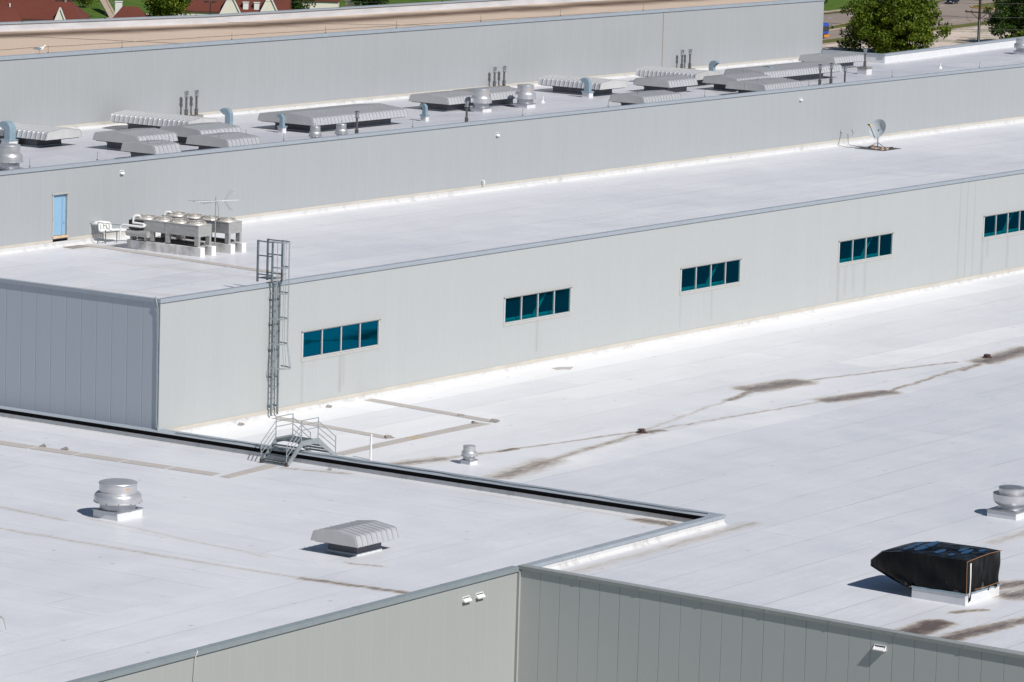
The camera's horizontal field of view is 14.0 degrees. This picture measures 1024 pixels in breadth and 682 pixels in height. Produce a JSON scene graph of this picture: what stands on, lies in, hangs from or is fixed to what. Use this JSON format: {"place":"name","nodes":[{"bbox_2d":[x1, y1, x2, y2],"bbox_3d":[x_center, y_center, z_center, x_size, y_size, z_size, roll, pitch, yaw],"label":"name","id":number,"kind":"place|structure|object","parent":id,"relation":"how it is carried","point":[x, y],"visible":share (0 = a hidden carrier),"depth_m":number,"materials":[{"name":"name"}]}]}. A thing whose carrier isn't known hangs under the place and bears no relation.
{"place":"outdoors","nodes":[
{"label":"outdoors","id":0,"kind":"place"},
{"bbox_2d":[0,9,21,21],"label":"house","id":1,"kind":"structure","parent":0,"point":[9,15],"depth_m":786.61,"materials":[{"name":"red"}]},
{"bbox_2d":[113,1,147,17],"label":"house","id":2,"kind":"structure","parent":0,"point":[121,11],"depth_m":814.55,"materials":[{"name":"red"}]},
{"bbox_2d":[302,0,339,8],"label":"house","id":3,"kind":"structure","parent":0,"point":[326,3],"depth_m":861.41,"materials":[{"name":"beige"}]},
{"bbox_2d":[345,0,358,6],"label":"house","id":4,"kind":"structure","parent":0,"point":[349,3],"depth_m":866.52,"materials":[{"name":"beige"}]},
{"bbox_2d":[0,406,726,681],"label":"factory building","id":5,"kind":"structure","parent":0,"point":[189,577],"depth_m":179.82,"materials":[{"name":"metal"}]},
{"bbox_2d":[0,616,6,630],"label":"roof hood","id":6,"kind":"object","parent":5,"relation":"on","point":[2,624],"visible":1,"depth_m":161.89,"materials":[{"name":"metal"}]},
{"bbox_2d":[0,441,220,475],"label":"walkway strip","id":7,"kind":"object","parent":5,"relation":"on","point":[47,449],"visible":1,"depth_m":202.74,"materials":[{"name":"rubber"}]},
{"bbox_2d":[92,478,142,520],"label":"exhaust fan","id":8,"kind":"object","parent":5,"relation":"on","point":[117,499],"visible":1,"depth_m":187.37,"materials":[{"name":"metal"}]},
{"bbox_2d":[220,464,278,477],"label":"walkway strip","id":9,"kind":"object","parent":5,"relation":"on","point":[252,470],"visible":1,"depth_m":200.53,"materials":[{"name":"rubber"}]},
{"bbox_2d":[259,413,336,466],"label":"crossover stair","id":10,"kind":"object","parent":5,"relation":"on","point":[305,443],"visible":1,"depth_m":203.43,"materials":[{"name":"metal"}]},
{"bbox_2d":[311,520,398,555],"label":"roof hood","id":11,"kind":"object","parent":5,"relation":"on","point":[358,537],"visible":1,"depth_m":181.22,"materials":[{"name":"metal"}]},
{"bbox_2d":[73,0,980,44],"bbox_3d":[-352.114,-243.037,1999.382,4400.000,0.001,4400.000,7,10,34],"label":"ground","id":12,"kind":"structure","parent":0,"point":[96,11],"depth_m":897.05,"materials":[{"name":"green plant"}]},
{"bbox_2d":[0,0,89,20],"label":"house","id":13,"kind":"structure","parent":12,"relation":"on","point":[35,10],"depth_m":798.63,"materials":[{"name":"red"}]},
{"bbox_2d":[72,0,99,6],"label":"shrub","id":14,"kind":"object","parent":12,"relation":"on","point":[86,2],"visible":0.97,"depth_m":876.38,"materials":[{"name":"green plant"}]},
{"bbox_2d":[99,0,114,16],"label":"footpath","id":15,"kind":"structure","parent":12,"relation":"on","point":[108,8],"depth_m":859.54,"materials":[{"name":"concrete"}]},
{"bbox_2d":[141,0,192,16],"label":"broadleaf tree","id":16,"kind":"object","parent":12,"relation":"on","point":[166,7],"visible":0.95,"depth_m":818.79,"materials":[{"name":"green plant"}]},
{"bbox_2d":[173,0,290,15],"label":"house","id":17,"kind":"structure","parent":12,"relation":"on","point":[202,7],"depth_m":833.96,"materials":[{"name":"beige"}]},
{"bbox_2d":[291,0,315,9],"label":"broadleaf tree","id":18,"kind":"object","parent":12,"relation":"on","point":[296,3],"visible":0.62,"depth_m":842.29,"materials":[{"name":"green plant"}]},
{"bbox_2d":[351,0,389,5],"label":"broadleaf tree","id":19,"kind":"object","parent":12,"relation":"on","point":[367,2],"visible":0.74,"depth_m":861.03,"materials":[{"name":"green plant"}]},
{"bbox_2d":[965,0,992,41],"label":"utility pole","id":20,"kind":"object","parent":12,"relation":"on","point":[979,12],"visible":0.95,"depth_m":816.50,"materials":[{"name":"brown wood"}]},
{"bbox_2d":[824,10,1023,17],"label":"overhead wire","id":21,"kind":"object","parent":20,"relation":"attached to","point":[981,17],"visible":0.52,"depth_m":816.69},
{"bbox_2d":[1002,30,1023,38],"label":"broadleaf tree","id":22,"kind":"object","parent":12,"relation":"on","point":[1019,34],"visible":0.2,"depth_m":818.80,"materials":[{"name":"green plant"}]},
{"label":"utility pole","id":23,"kind":"object","parent":12,"relation":"on","visible":0},
{"bbox_2d":[206,0,436,1],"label":"overhead wire","id":24,"kind":"object","parent":23,"relation":"attached to","point":[269,1],"visible":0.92,"depth_m":801.07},
{"bbox_2d":[193,273,1023,681],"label":"factory building","id":25,"kind":"structure","parent":0,"point":[821,459],"depth_m":204.36,"materials":[{"name":"white paint"}]},
{"bbox_2d":[272,417,395,438],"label":"walkway strip","id":26,"kind":"object","parent":25,"relation":"on","point":[340,429],"visible":0.86,"depth_m":212.88,"materials":[{"name":"rubber"}]},
{"bbox_2d":[369,434,371,459],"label":"vent pipe","id":27,"kind":"object","parent":25,"relation":"on","point":[370,447],"visible":0.84,"depth_m":204.06,"materials":[{"name":"white paint"}]},
{"bbox_2d":[336,438,413,454],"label":"walkway strip","id":28,"kind":"object","parent":25,"relation":"on","point":[374,446],"visible":1,"depth_m":207.94,"materials":[{"name":"rubber"}]},
{"bbox_2d":[404,435,424,439],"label":"bare roof board","id":29,"kind":"object","parent":25,"relation":"on","point":[414,437],"visible":1,"depth_m":210.91,"materials":[{"name":"wood"}]},
{"bbox_2d":[366,398,490,421],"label":"walkway strip","id":30,"kind":"object","parent":25,"relation":"on","point":[427,409],"visible":1,"depth_m":219.56,"materials":[{"name":"rubber"}]},
{"bbox_2d":[415,422,488,436],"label":"walkway strip","id":31,"kind":"object","parent":25,"relation":"on","point":[451,429],"visible":1,"depth_m":213.59,"materials":[{"name":"rubber"}]},
{"bbox_2d":[460,444,477,464],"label":"exhaust fan","id":32,"kind":"object","parent":25,"relation":"on","point":[469,453],"visible":1,"depth_m":203.63,"materials":[{"name":"metal"}]},
{"bbox_2d":[0,122,1023,432],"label":"factory building","id":33,"kind":"structure","parent":25,"relation":"on","point":[396,298],"depth_m":237.56,"materials":[{"name":"metal"}]},
{"bbox_2d":[65,245,89,248],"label":"door mat","id":34,"kind":"object","parent":33,"relation":"on","point":[77,246],"depth_m":230.81,"materials":[{"name":"rubber"}]},
{"bbox_2d":[91,221,125,243],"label":"pipe bundle","id":35,"kind":"object","parent":33,"relation":"on","point":[104,226],"visible":0.65,"depth_m":232.72,"materials":[{"name":"white paint"}]},
{"bbox_2d":[119,214,215,256],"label":"air chiller","id":36,"kind":"object","parent":33,"relation":"on","point":[142,230],"visible":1,"depth_m":229.42,"materials":[{"name":"white paint"}]},
{"bbox_2d":[85,244,284,273],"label":"walkway strip","id":37,"kind":"object","parent":33,"relation":"on","point":[174,257],"visible":0.95,"depth_m":227.19,"materials":[{"name":"rubber"}]},
{"bbox_2d":[158,211,245,253],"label":"air chiller","id":38,"kind":"object","parent":33,"relation":"on","point":[227,226],"visible":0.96,"depth_m":230.66,"materials":[{"name":"white paint"}]},
{"bbox_2d":[189,190,238,245],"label":"tv aerial","id":39,"kind":"object","parent":33,"relation":"on","point":[202,201],"visible":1,"depth_m":229.03,"materials":[{"name":"metal"}]},
{"bbox_2d":[256,239,290,415],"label":"caged ladder","id":40,"kind":"object","parent":33,"relation":"attached to","point":[271,277],"visible":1,"depth_m":214.86,"materials":[{"name":"metal"}]},
{"bbox_2d":[267,273,286,281],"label":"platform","id":41,"kind":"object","parent":33,"relation":"on","point":[279,275],"visible":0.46,"depth_m":220.20,"materials":[{"name":"metal"}]},
{"bbox_2d":[301,318,381,361],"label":"window","id":42,"kind":"structure","parent":33,"relation":"in","point":[349,337],"depth_m":220.30,"materials":[{"name":"glass"}]},
{"bbox_2d":[503,286,573,326],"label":"window","id":43,"kind":"structure","parent":33,"relation":"in","point":[533,306],"depth_m":235.42,"materials":[{"name":"glass"}]},
{"bbox_2d":[679,258,742,295],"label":"window","id":44,"kind":"structure","parent":33,"relation":"in","point":[711,276],"depth_m":250.48,"materials":[{"name":"glass"}]},
{"bbox_2d":[838,232,893,266],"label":"window","id":45,"kind":"structure","parent":33,"relation":"in","point":[878,246],"depth_m":265.79,"materials":[{"name":"glass"}]},
{"bbox_2d":[856,119,900,150],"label":"satellite dish","id":46,"kind":"object","parent":33,"relation":"on","point":[877,128],"visible":1,"depth_m":299.26,"materials":[{"name":"metal"}]},
{"bbox_2d":[982,209,1023,240],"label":"window","id":47,"kind":"structure","parent":33,"relation":"in","point":[999,225],"depth_m":281.01,"materials":[{"name":"glass"}]},
{"bbox_2d":[552,367,572,369],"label":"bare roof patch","id":48,"kind":"object","parent":25,"relation":"on","point":[560,368],"visible":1,"depth_m":235.19,"materials":[{"name":"white"}]},
{"bbox_2d":[636,428,646,433],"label":"roof drain","id":49,"kind":"object","parent":25,"relation":"on","point":[642,431],"visible":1,"depth_m":214.34,"materials":[{"name":"metal"}]},
{"bbox_2d":[870,541,1002,605],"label":"covered rooftop unit","id":50,"kind":"object","parent":25,"relation":"on","point":[953,573],"visible":1,"depth_m":175.07,"materials":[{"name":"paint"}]},
{"bbox_2d":[982,354,991,357],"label":"roof drain","id":51,"kind":"object","parent":25,"relation":"on","point":[987,356],"visible":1,"depth_m":244.00,"materials":[{"name":"metal"}]},
{"bbox_2d":[986,485,1023,519],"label":"exhaust fan","id":52,"kind":"object","parent":25,"relation":"on","point":[1008,500],"visible":1,"depth_m":193.88,"materials":[{"name":"metal"}]},
{"bbox_2d":[829,16,888,28],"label":"median","id":53,"kind":"object","parent":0,"point":[839,25],"depth_m":885.47,"materials":[{"name":"green plant"}]},
{"bbox_2d":[822,21,986,42],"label":"verge","id":54,"kind":"structure","parent":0,"point":[955,26],"depth_m":895.66,"materials":[{"name":"green plant"}]},
{"bbox_2d":[822,24,994,44],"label":"pavement","id":55,"kind":"structure","parent":0,"point":[933,31],"depth_m":890.68,"materials":[{"name":"concrete"}]},
{"bbox_2d":[823,0,1000,39],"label":"road","id":56,"kind":"structure","parent":0,"point":[956,13],"depth_m":926.52,"materials":[{"name":"asphalt"}]},
{"bbox_2d":[823,22,833,37],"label":"bus","id":57,"kind":"object","parent":56,"relation":"on","point":[826,29],"visible":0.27,"depth_m":850.73,"materials":[{"name":"blue paint"}]},
{"bbox_2d":[945,0,958,3],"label":"car","id":58,"kind":"object","parent":56,"relation":"on","point":[952,1],"visible":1,"depth_m":973.01,"materials":[{"name":"paint"}]},
{"bbox_2d":[822,25,1013,53],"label":"rubble ground","id":59,"kind":"structure","parent":0,"point":[959,36],"depth_m":860.04,"materials":[{"name":"gravel"}]},
{"bbox_2d":[836,0,953,53],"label":"broadleaf tree","id":60,"kind":"object","parent":59,"relation":"on","point":[898,29],"visible":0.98,"depth_m":807.72,"materials":[{"name":"green plant"}]},
{"bbox_2d":[982,0,1023,38],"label":"broadleaf tree","id":61,"kind":"object","parent":59,"relation":"on","point":[1008,8],"visible":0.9,"depth_m":845.91,"materials":[{"name":"green plant"}]},
{"bbox_2d":[972,2,1017,7],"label":"median","id":62,"kind":"object","parent":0,"point":[986,5],"visible":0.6,"depth_m":968.65,"materials":[{"name":"green plant"}]},
{"label":"yard","id":63,"kind":"structure","parent":0,"visible":0},
{"bbox_2d":[0,0,824,241],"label":"factory building","id":64,"kind":"structure","parent":63,"relation":"on","point":[94,84],"depth_m":284.42,"materials":[{"name":"metal"}]},
{"bbox_2d":[33,45,45,53],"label":"gull","id":65,"kind":"object","parent":64,"relation":"on","point":[40,48],"visible":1,"depth_m":253.55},
{"bbox_2d":[1,35,164,42],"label":"lightning cable","id":66,"kind":"object","parent":64,"relation":"on","point":[88,39],"visible":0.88,"depth_m":269.79,"materials":[{"name":"metal"}]},
{"bbox_2d":[5,12,609,49],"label":"lightning cable","id":67,"kind":"object","parent":64,"relation":"on","point":[300,31],"visible":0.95,"depth_m":281.75,"materials":[{"name":"metal"}]},
{"bbox_2d":[227,22,393,24],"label":"lightning cable","id":68,"kind":"object","parent":64,"relation":"on","point":[313,23],"visible":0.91,"depth_m":289.77,"materials":[{"name":"metal"}]},
{"bbox_2d":[0,36,1023,254],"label":"factory building","id":69,"kind":"structure","parent":63,"relation":"on","point":[71,189],"depth_m":266.56,"materials":[{"name":"metal"}]},
{"bbox_2d":[0,121,19,143],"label":"gooseneck vent","id":70,"kind":"object","parent":69,"relation":"on","point":[9,127],"visible":0.98,"depth_m":246.10,"materials":[{"name":"metal"}]},
{"bbox_2d":[0,143,22,170],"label":"exhaust fan","id":71,"kind":"object","parent":69,"relation":"on","point":[11,156],"visible":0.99,"depth_m":230.44,"materials":[{"name":"metal"}]},
{"bbox_2d":[0,121,81,146],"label":"roof hood","id":72,"kind":"object","parent":69,"relation":"on","point":[34,135],"visible":0.89,"depth_m":246.46,"materials":[{"name":"metal"}]},
{"bbox_2d":[53,194,65,235],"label":"door","id":73,"kind":"structure","parent":69,"relation":"in","point":[59,200],"depth_m":230.53,"materials":[{"name":"blue paint"}]},
{"bbox_2d":[92,128,177,149],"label":"roof hood","id":74,"kind":"object","parent":69,"relation":"on","point":[114,139],"visible":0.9,"depth_m":245.81,"materials":[{"name":"metal"}]},
{"bbox_2d":[121,139,180,156],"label":"roof hood","id":75,"kind":"object","parent":69,"relation":"on","point":[145,148],"visible":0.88,"depth_m":240.10,"materials":[{"name":"metal"}]},
{"bbox_2d":[110,110,217,128],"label":"roof hood","id":76,"kind":"object","parent":69,"relation":"on","point":[137,119],"visible":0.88,"depth_m":256.50,"materials":[{"name":"metal"}]},
{"bbox_2d":[184,91,190,115],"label":"flue stack","id":77,"kind":"object","parent":69,"relation":"on","point":[186,93],"visible":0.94,"depth_m":264.80,"materials":[{"name":"metal"}]},
{"bbox_2d":[191,90,202,116],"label":"flue stack","id":78,"kind":"object","parent":69,"relation":"on","point":[196,96],"visible":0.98,"depth_m":265.64,"materials":[{"name":"metal"}]},
{"bbox_2d":[160,122,241,144],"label":"roof hood","id":79,"kind":"object","parent":69,"relation":"on","point":[183,132],"visible":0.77,"depth_m":250.26,"materials":[{"name":"metal"}]},
{"bbox_2d":[186,132,260,149],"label":"roof hood","id":80,"kind":"object","parent":69,"relation":"on","point":[216,140],"visible":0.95,"depth_m":245.06,"materials":[{"name":"metal"}]},
{"bbox_2d":[220,108,232,124],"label":"gooseneck vent","id":81,"kind":"object","parent":69,"relation":"on","point":[227,113],"visible":0.98,"depth_m":262.85,"materials":[{"name":"metal"}]},
{"bbox_2d":[276,114,286,132],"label":"gooseneck vent","id":82,"kind":"object","parent":69,"relation":"on","point":[281,127],"visible":1,"depth_m":258.89,"materials":[{"name":"metal"}]},
{"bbox_2d":[309,123,321,137],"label":"exhaust fan","id":83,"kind":"object","parent":69,"relation":"on","point":[314,131],"visible":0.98,"depth_m":251.14,"materials":[{"name":"metal"}]},
{"bbox_2d":[258,103,407,131],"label":"roof hood","id":84,"kind":"object","parent":69,"relation":"on","point":[328,118],"visible":0.98,"depth_m":262.03,"materials":[{"name":"metal"}]},
{"bbox_2d":[335,120,347,135],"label":"exhaust fan","id":85,"kind":"object","parent":69,"relation":"on","point":[340,129],"visible":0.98,"depth_m":253.21,"materials":[{"name":"metal"}]},
{"bbox_2d":[354,111,359,133],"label":"flue stack","id":86,"kind":"object","parent":69,"relation":"on","point":[357,117],"visible":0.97,"depth_m":254.55,"materials":[{"name":"metal"}]},
{"bbox_2d":[420,103,429,120],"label":"gooseneck vent","id":87,"kind":"object","parent":69,"relation":"on","point":[424,115],"visible":1,"depth_m":269.25,"materials":[{"name":"metal"}]},
{"bbox_2d":[409,90,472,110],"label":"roof hood","id":88,"kind":"object","parent":69,"relation":"on","point":[447,100],"visible":0.97,"depth_m":277.05,"materials":[{"name":"metal"}]},
{"bbox_2d":[464,100,469,121],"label":"flue stack","id":89,"kind":"object","parent":69,"relation":"on","point":[466,106],"visible":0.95,"depth_m":264.40,"materials":[{"name":"metal"}]},
{"bbox_2d":[470,88,491,112],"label":"exhaust fan","id":90,"kind":"object","parent":69,"relation":"on","point":[481,99],"visible":1,"depth_m":276.51,"materials":[{"name":"metal"}]},
{"bbox_2d":[452,86,516,106],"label":"roof hood","id":91,"kind":"object","parent":69,"relation":"on","point":[502,95],"visible":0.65,"depth_m":281.83,"materials":[{"name":"metal"}]},
{"bbox_2d":[492,67,496,85],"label":"flue stack","id":92,"kind":"object","parent":69,"relation":"on","point":[494,72],"visible":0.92,"depth_m":292.81,"materials":[{"name":"metal"}]},
{"bbox_2d":[502,66,509,86],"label":"flue stack","id":93,"kind":"object","parent":69,"relation":"on","point":[504,80],"visible":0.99,"depth_m":293.79,"materials":[{"name":"metal"}]},
{"bbox_2d":[514,84,535,107],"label":"exhaust fan","id":94,"kind":"object","parent":69,"relation":"on","point":[525,95],"visible":1,"depth_m":280.59,"materials":[{"name":"metal"}]},
{"bbox_2d":[538,74,626,95],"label":"roof hood","id":95,"kind":"object","parent":69,"relation":"on","point":[568,84],"visible":0.99,"depth_m":292.56,"materials":[{"name":"metal"}]},
{"bbox_2d":[580,78,593,97],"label":"gooseneck vent","id":96,"kind":"object","parent":69,"relation":"on","point":[587,92],"visible":1,"depth_m":289.94,"materials":[{"name":"metal"}]},
{"bbox_2d":[609,90,681,105],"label":"roof hood","id":97,"kind":"object","parent":69,"relation":"on","point":[639,97],"visible":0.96,"depth_m":281.83,"materials":[{"name":"metal"}]},
{"bbox_2d":[633,75,697,92],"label":"roof hood","id":98,"kind":"object","parent":69,"relation":"on","point":[678,83],"visible":0.98,"depth_m":295.43,"materials":[{"name":"metal"}]},
{"bbox_2d":[635,66,719,84],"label":"roof hood","id":99,"kind":"object","parent":69,"relation":"on","point":[651,71],"visible":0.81,"depth_m":302.85,"materials":[{"name":"metal"}]},
{"bbox_2d":[680,50,683,67],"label":"flue stack","id":100,"kind":"object","parent":69,"relation":"on","point":[682,55],"visible":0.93,"depth_m":312.94,"materials":[{"name":"metal"}]},
{"bbox_2d":[685,49,694,68],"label":"flue stack","id":101,"kind":"object","parent":69,"relation":"on","point":[689,54],"visible":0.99,"depth_m":313.86,"materials":[{"name":"metal"}]},
{"bbox_2d":[709,60,718,70],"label":"gooseneck vent","id":102,"kind":"object","parent":69,"relation":"on","point":[713,64],"visible":0.96,"depth_m":314.39,"materials":[{"name":"metal"}]},
{"bbox_2d":[702,72,769,91],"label":"roof hood","id":103,"kind":"object","parent":69,"relation":"on","point":[718,82],"visible":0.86,"depth_m":298.95,"materials":[{"name":"metal"}]},
{"bbox_2d":[725,77,801,92],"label":"roof hood","id":104,"kind":"object","parent":69,"relation":"on","point":[752,85],"visible":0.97,"depth_m":294.65,"materials":[{"name":"metal"}]},
{"bbox_2d":[724,61,842,80],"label":"roof hood","id":105,"kind":"object","parent":69,"relation":"on","point":[805,70],"visible":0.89,"depth_m":308.75,"materials":[{"name":"metal"}]},
{"bbox_2d":[812,64,822,85],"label":"flue stack","id":106,"kind":"object","parent":69,"relation":"on","point":[820,69],"visible":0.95,"depth_m":301.49,"materials":[{"name":"metal"}]},
{"bbox_2d":[826,63,833,83],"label":"flue stack","id":107,"kind":"object","parent":69,"relation":"on","point":[831,68],"visible":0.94,"depth_m":302.95,"materials":[{"name":"metal"}]},
{"bbox_2d":[798,51,863,67],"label":"roof hood","id":108,"kind":"object","parent":69,"relation":"on","point":[843,58],"visible":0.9,"depth_m":321.60,"materials":[{"name":"metal"}]},
{"bbox_2d":[843,65,847,81],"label":"flue stack","id":109,"kind":"object","parent":69,"relation":"on","point":[845,68],"visible":0.71,"depth_m":303.43,"materials":[{"name":"metal"}]},
{"bbox_2d":[857,48,871,74],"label":"flue stack","id":110,"kind":"object","parent":69,"relation":"on","point":[864,69],"visible":1,"depth_m":317.08,"materials":[{"name":"metal"}]},
{"bbox_2d":[1014,38,1023,54],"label":"exhaust fan","id":111,"kind":"object","parent":69,"relation":"on","point":[1019,46],"visible":1,"depth_m":341.61,"materials":[{"name":"metal"}]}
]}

